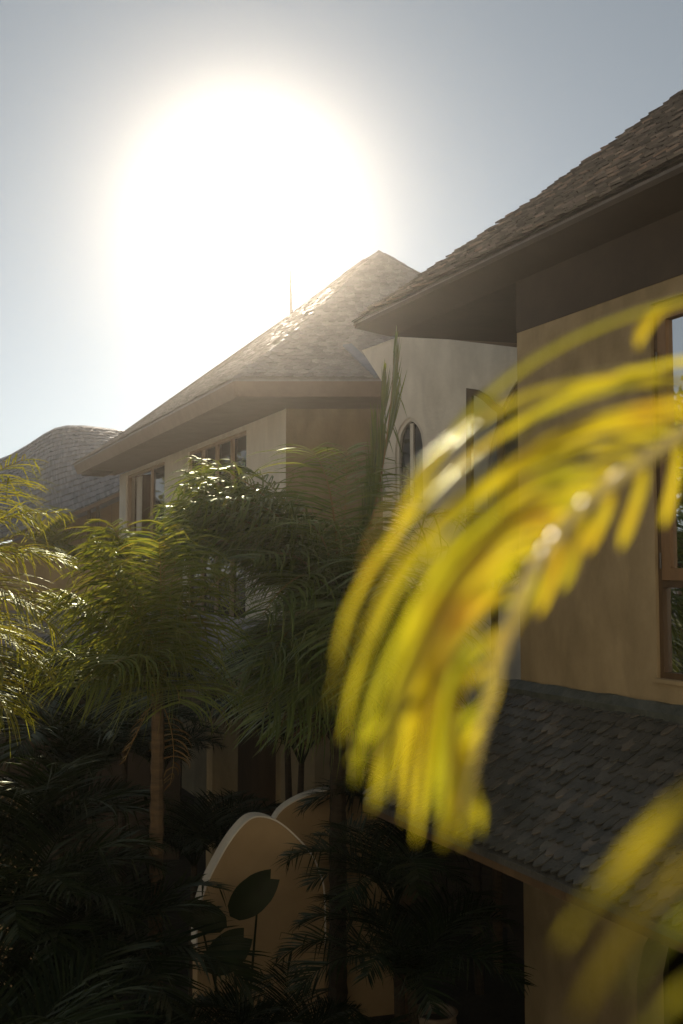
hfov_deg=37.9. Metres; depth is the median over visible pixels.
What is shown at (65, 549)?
palm tree
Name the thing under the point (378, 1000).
garden wall
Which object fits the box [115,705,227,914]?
palm tree
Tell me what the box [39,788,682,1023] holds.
ground
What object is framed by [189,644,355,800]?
palm tree
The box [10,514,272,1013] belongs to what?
palm tree
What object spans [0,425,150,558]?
villa
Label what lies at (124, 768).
palm tree
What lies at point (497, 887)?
palm tree
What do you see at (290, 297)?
lightning rod
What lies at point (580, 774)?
villa
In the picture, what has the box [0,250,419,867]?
villa
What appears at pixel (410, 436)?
arched window
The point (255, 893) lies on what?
elephant ear
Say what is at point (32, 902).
palm tree
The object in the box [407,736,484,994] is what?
palm tree
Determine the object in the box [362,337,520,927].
link wing
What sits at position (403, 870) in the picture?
palm tree
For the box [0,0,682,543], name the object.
sky
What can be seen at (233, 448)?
window
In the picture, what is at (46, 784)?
palm tree
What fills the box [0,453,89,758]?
palm tree
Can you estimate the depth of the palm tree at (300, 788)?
12.14 m
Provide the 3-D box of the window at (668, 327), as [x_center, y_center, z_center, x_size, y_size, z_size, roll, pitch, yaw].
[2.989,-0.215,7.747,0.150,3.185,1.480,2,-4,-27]
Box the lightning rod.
[289,258,292,313]
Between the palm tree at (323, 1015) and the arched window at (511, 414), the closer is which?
the palm tree at (323, 1015)
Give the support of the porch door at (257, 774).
in the villa at (306, 376)
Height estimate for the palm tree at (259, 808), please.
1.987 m
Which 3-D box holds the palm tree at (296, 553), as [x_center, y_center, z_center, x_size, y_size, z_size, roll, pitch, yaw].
[-0.431,1.699,10.149,4.191,7.501,3.089,-3,-5,40]
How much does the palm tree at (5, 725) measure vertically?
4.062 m
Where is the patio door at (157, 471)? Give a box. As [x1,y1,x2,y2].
[127,462,164,558]
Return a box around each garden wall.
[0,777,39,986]
[191,812,325,1023]
[271,785,393,1021]
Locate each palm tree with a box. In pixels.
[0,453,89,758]
[0,635,107,777]
[0,683,215,931]
[0,743,180,999]
[0,796,180,1008]
[0,856,276,1023]
[0,907,232,1023]
[0,925,191,1023]
[1,505,93,558]
[2,627,170,910]
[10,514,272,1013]
[16,654,239,943]
[40,531,118,558]
[88,531,178,558]
[113,788,272,998]
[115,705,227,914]
[133,970,314,1023]
[136,996,226,1023]
[138,325,503,1021]
[163,787,282,857]
[177,690,381,793]
[180,959,370,1023]
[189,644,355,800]
[253,677,382,788]
[269,876,535,1023]
[273,811,473,1022]
[292,754,448,851]
[328,297,682,1023]
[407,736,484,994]
[410,544,519,973]
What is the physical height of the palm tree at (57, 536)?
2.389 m
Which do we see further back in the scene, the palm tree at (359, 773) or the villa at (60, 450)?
the villa at (60, 450)
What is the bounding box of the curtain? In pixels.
[136,476,141,556]
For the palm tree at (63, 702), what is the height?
4.097 m
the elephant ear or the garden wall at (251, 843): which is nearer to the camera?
the elephant ear
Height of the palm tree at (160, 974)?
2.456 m
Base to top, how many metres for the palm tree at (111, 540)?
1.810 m
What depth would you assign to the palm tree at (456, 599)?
0.54 m
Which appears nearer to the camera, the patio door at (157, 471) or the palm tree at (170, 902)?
the palm tree at (170, 902)
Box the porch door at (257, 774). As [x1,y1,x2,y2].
[238,715,275,815]
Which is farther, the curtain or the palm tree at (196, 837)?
the curtain
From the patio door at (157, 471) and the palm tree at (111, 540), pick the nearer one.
the palm tree at (111, 540)
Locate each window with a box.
[188,431,245,617]
[397,418,424,507]
[487,384,518,556]
[653,295,682,685]
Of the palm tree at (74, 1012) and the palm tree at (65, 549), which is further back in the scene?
the palm tree at (65, 549)
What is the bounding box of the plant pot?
[417,1002,457,1023]
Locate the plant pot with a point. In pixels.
(435, 1018)
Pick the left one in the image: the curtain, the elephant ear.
the curtain
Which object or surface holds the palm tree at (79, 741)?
on the ground
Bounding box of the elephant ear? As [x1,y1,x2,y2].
[177,869,278,1010]
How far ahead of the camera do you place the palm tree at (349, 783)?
10.53 m
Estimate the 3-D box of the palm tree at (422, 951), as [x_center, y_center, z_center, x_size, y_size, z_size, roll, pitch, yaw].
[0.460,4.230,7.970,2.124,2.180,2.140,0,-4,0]
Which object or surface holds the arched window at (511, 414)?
in the link wing
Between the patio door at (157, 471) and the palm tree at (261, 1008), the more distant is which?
the patio door at (157, 471)
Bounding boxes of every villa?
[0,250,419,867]
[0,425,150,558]
[352,90,682,1023]

